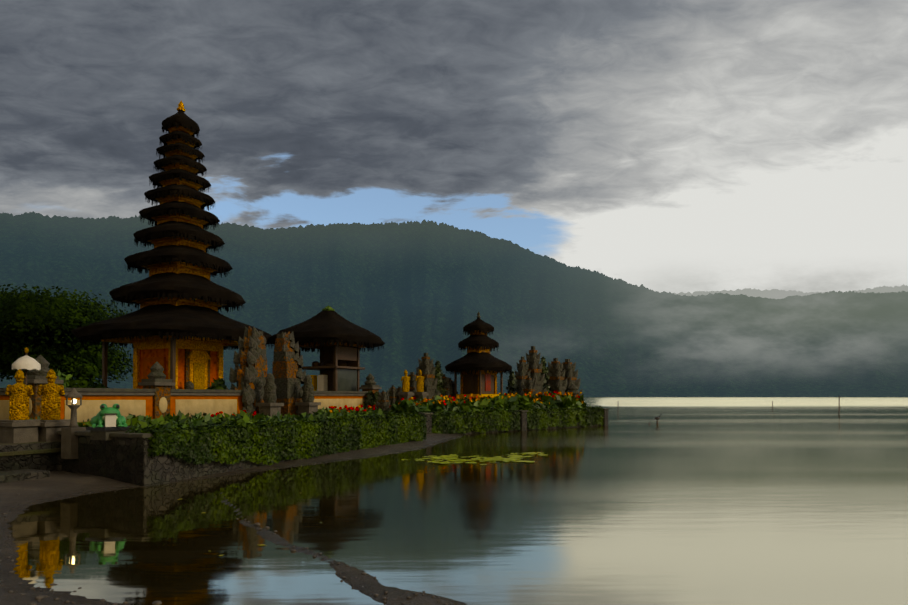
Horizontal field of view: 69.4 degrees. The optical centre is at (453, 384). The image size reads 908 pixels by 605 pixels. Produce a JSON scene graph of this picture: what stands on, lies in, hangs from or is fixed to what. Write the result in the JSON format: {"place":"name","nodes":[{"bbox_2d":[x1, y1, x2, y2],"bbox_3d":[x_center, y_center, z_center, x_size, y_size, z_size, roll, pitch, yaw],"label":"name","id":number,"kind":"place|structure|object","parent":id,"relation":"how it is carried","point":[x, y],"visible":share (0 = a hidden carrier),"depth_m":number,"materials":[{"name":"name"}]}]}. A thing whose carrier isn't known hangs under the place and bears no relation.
{"place":"outdoors","nodes":[
{"label":"outdoors","id":0,"kind":"place"},
{"bbox_2d":[0,430,412,485],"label":"island ground","id":1,"kind":"structure","parent":0,"point":[123,457],"depth_m":12.32,"materials":[{"name":"grey stone"}]},
{"bbox_2d":[0,369,40,442],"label":"statue gilded","id":2,"kind":"object","parent":1,"relation":"on","point":[19,426],"visible":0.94,"depth_m":12.56,"materials":[{"name":"metal"}]},
{"bbox_2d":[12,347,40,384],"bbox_3d":[-9.299,0.285,14.254,0.535,2.201,0.535,0,-1,-1],"label":"ceremonial umbrella","id":3,"kind":"object","parent":1,"relation":"on","point":[26,362],"visible":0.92,"depth_m":14.13,"materials":[{"name":"white fabric"}]},
{"bbox_2d":[37,369,69,441],"bbox_3d":[-8.035,0.604,13.075,0.598,1.849,0.598,-1,-1,27],"label":"statue gilded","id":4,"kind":"object","parent":1,"relation":"on","point":[52,422],"visible":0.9,"depth_m":12.97,"materials":[{"name":"metal"}]},
{"bbox_2d":[61,388,85,458],"bbox_3d":[-7.412,0.740,12.787,0.313,1.377,0.313,-1,-1,27],"label":"garden lantern","id":5,"kind":"object","parent":1,"relation":"on","point":[69,444],"visible":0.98,"depth_m":12.68,"materials":[{"name":"stone"}]},
{"bbox_2d":[66,363,108,387],"bbox_3d":[-10.791,0.292,19.239,1.273,1.865,1.039,-1,-1,33],"label":"bush","id":6,"kind":"object","parent":1,"relation":"on","point":[85,374],"visible":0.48,"depth_m":19.06,"materials":[{"name":"green plant"}]},
{"bbox_2d":[86,404,130,440],"bbox_3d":[-6.503,0.691,12.376,0.708,0.683,0.692,-1,-1,27],"label":"frog statue","id":7,"kind":"object","parent":1,"relation":"on","point":[105,420],"visible":1,"depth_m":12.20,"materials":[{"name":"green paint"}]},
{"bbox_2d":[54,368,230,389],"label":"shrubs","id":8,"kind":"object","parent":1,"relation":"on","point":[218,384],"visible":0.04,"depth_m":23.52,"materials":[{"name":"green plant"}]},
{"bbox_2d":[72,101,272,388],"bbox_3d":[-12.261,-5.482,29.263,6.906,14.556,6.911,-1,-1,27],"label":"pagoda","id":9,"kind":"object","parent":1,"relation":"on","point":[180,329],"visible":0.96,"depth_m":28.23,"materials":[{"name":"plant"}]},
{"bbox_2d":[0,355,381,424],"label":"temple wall","id":10,"kind":"structure","parent":1,"relation":"on","point":[156,396],"depth_m":19.66,"materials":[{"name":"paint"}]},
{"bbox_2d":[30,405,390,430],"bbox_3d":[-4.616,1.059,21.815,5.735,0.691,17.546,-1,-1,27],"label":"flower bed","id":11,"kind":"object","parent":1,"relation":"on","point":[180,419],"visible":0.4,"depth_m":17.73,"materials":[{"name":"green plant"}]},
{"bbox_2d":[226,326,283,416],"bbox_3d":[-7.041,-0.327,23.196,1.969,3.554,1.360,-1,-1,27],"label":"split gate","id":12,"kind":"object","parent":1,"relation":"on","point":[251,377],"visible":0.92,"depth_m":23.06,"materials":[{"name":"stone"}]},
{"bbox_2d":[125,407,426,465],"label":"hedge","id":13,"kind":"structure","parent":1,"relation":"on","point":[395,426],"depth_m":15.54,"materials":[{"name":"green plant"}]},
{"bbox_2d":[272,331,320,415],"bbox_3d":[-6.040,-0.292,25.181,1.969,3.554,1.322,-1,-1,27],"label":"split gate","id":14,"kind":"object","parent":1,"relation":"on","point":[292,394],"visible":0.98,"depth_m":24.79,"materials":[{"name":"stone"}]},
{"bbox_2d":[269,306,384,390],"bbox_3d":[-5.886,-0.995,30.513,4.416,5.427,4.369,-1,-1,27],"label":"thatched pavilion","id":15,"kind":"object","parent":1,"relation":"on","point":[337,341],"visible":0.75,"depth_m":29.66,"materials":[{"name":"plant"}]},
{"bbox_2d":[0,433,468,604],"bbox_3d":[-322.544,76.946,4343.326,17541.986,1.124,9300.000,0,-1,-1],"label":"ground","id":16,"kind":"structure","parent":0,"point":[13,505],"depth_m":9.16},
{"bbox_2d":[0,283,133,382],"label":"tree","id":17,"kind":"object","parent":16,"relation":"on","point":[44,324],"visible":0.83,"depth_m":34.72,"materials":[{"name":"green plant"}]},
{"bbox_2d":[0,479,447,604],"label":"shore pebbles","id":18,"kind":"object","parent":16,"relation":"on","point":[38,597],"depth_m":5.39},
{"bbox_2d":[0,211,907,396],"bbox_3d":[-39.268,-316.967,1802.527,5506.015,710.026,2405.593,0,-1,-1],"label":"mountain","id":19,"kind":"structure","parent":0,"point":[409,294],"depth_m":2034.92,"materials":[{"name":"green plant"}]},
{"bbox_2d":[0,0,907,293],"label":"sky","id":20,"kind":"structure","parent":0,"point":[673,146],"materials":[{"name":"grey"}]},
{"bbox_2d":[6,397,907,604],"bbox_3d":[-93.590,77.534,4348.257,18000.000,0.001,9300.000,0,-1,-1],"label":"lake water","id":21,"kind":"structure","parent":0,"point":[738,501],"depth_m":8.58,"materials":[{"name":"grey liquid"}]},
{"bbox_2d":[401,452,547,464],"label":"water lilies","id":22,"kind":"object","parent":21,"relation":"on","point":[489,459],"visible":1,"depth_m":17.07,"materials":[{"name":"green plant"}]},
{"bbox_2d":[617,396,839,414],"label":"wooden posts","id":23,"kind":"object","parent":21,"relation":"in","point":[772,406],"visible":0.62,"depth_m":58.51,"materials":[{"name":"brown wood"}]},
{"bbox_2d":[420,408,608,433],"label":"retaining wall","id":24,"kind":"structure","parent":0,"point":[523,420],"depth_m":31.02,"materials":[{"name":"stone"}]},
{"bbox_2d":[363,361,446,408],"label":"shrubs","id":25,"kind":"object","parent":24,"relation":"on","point":[370,400],"visible":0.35,"depth_m":33.59,"materials":[{"name":"green plant"}]},
{"bbox_2d":[397,370,413,400],"bbox_3d":[-2.235,0.402,30.411,0.585,2.231,0.585,-1,-1,27],"label":"statue gilded","id":26,"kind":"object","parent":24,"relation":"on","point":[405,393],"visible":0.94,"depth_m":30.30,"materials":[{"name":"metal"}]},
{"bbox_2d":[375,353,457,410],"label":"shrine corner spires","id":27,"kind":"object","parent":24,"relation":"on","point":[426,367],"visible":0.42,"depth_m":33.06,"materials":[{"name":"stone"}]},
{"bbox_2d":[413,370,427,398],"bbox_3d":[-1.608,0.400,31.125,0.585,2.260,0.585,-1,-1,27],"label":"statue gilded","id":28,"kind":"object","parent":24,"relation":"on","point":[419,392],"visible":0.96,"depth_m":31.01,"materials":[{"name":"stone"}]},
{"bbox_2d":[445,311,511,398],"bbox_3d":[1.311,-1.071,35.008,2.988,5.737,2.954,-1,-1,44],"label":"small pagoda","id":29,"kind":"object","parent":24,"relation":"on","point":[478,367],"visible":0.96,"depth_m":34.45,"materials":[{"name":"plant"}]},
{"bbox_2d":[388,391,586,413],"bbox_3d":[2.216,0.960,32.730,2.891,1.436,13.240,-1,-1,44],"label":"flower bed","id":30,"kind":"object","parent":24,"relation":"on","point":[471,403],"visible":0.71,"depth_m":31.06,"materials":[{"name":"green plant"}]},
{"bbox_2d":[421,405,603,433],"bbox_3d":[0.521,1.688,34.842,9.384,1.229,13.972,-1,-1,44],"label":"hedge","id":31,"kind":"object","parent":24,"relation":"on","point":[462,422],"visible":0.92,"depth_m":30.41,"materials":[{"name":"green plant"}]},
{"bbox_2d":[506,356,551,394],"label":"shrubs","id":32,"kind":"object","parent":24,"relation":"on","point":[512,386],"visible":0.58,"depth_m":37.20,"materials":[{"name":"green plant"}]},
{"bbox_2d":[515,346,583,399],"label":"shrine spires","id":33,"kind":"object","parent":24,"relation":"on","point":[563,376],"visible":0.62,"depth_m":39.02,"materials":[{"name":"stone"}]},
{"bbox_2d":[566,383,580,398],"bbox_3d":[6.923,0.724,38.106,0.858,1.655,0.858,-1,-1,44],"label":"shrine stone islet","id":34,"kind":"object","parent":24,"relation":"on","point":[573,388],"visible":0.4,"depth_m":37.87,"materials":[{"name":"grey stone"}]},
{"bbox_2d":[560,318,869,389],"bbox_3d":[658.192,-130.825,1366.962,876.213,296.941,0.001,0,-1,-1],"label":"mist","id":35,"kind":"structure","parent":0,"point":[743,346],"depth_m":1363.55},
{"bbox_2d":[660,284,907,298],"bbox_3d":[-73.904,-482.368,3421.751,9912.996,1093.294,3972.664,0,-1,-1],"label":"mountain","id":36,"kind":"structure","parent":0,"point":[762,295],"depth_m":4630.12,"materials":[{"name":"grey"}]}
]}

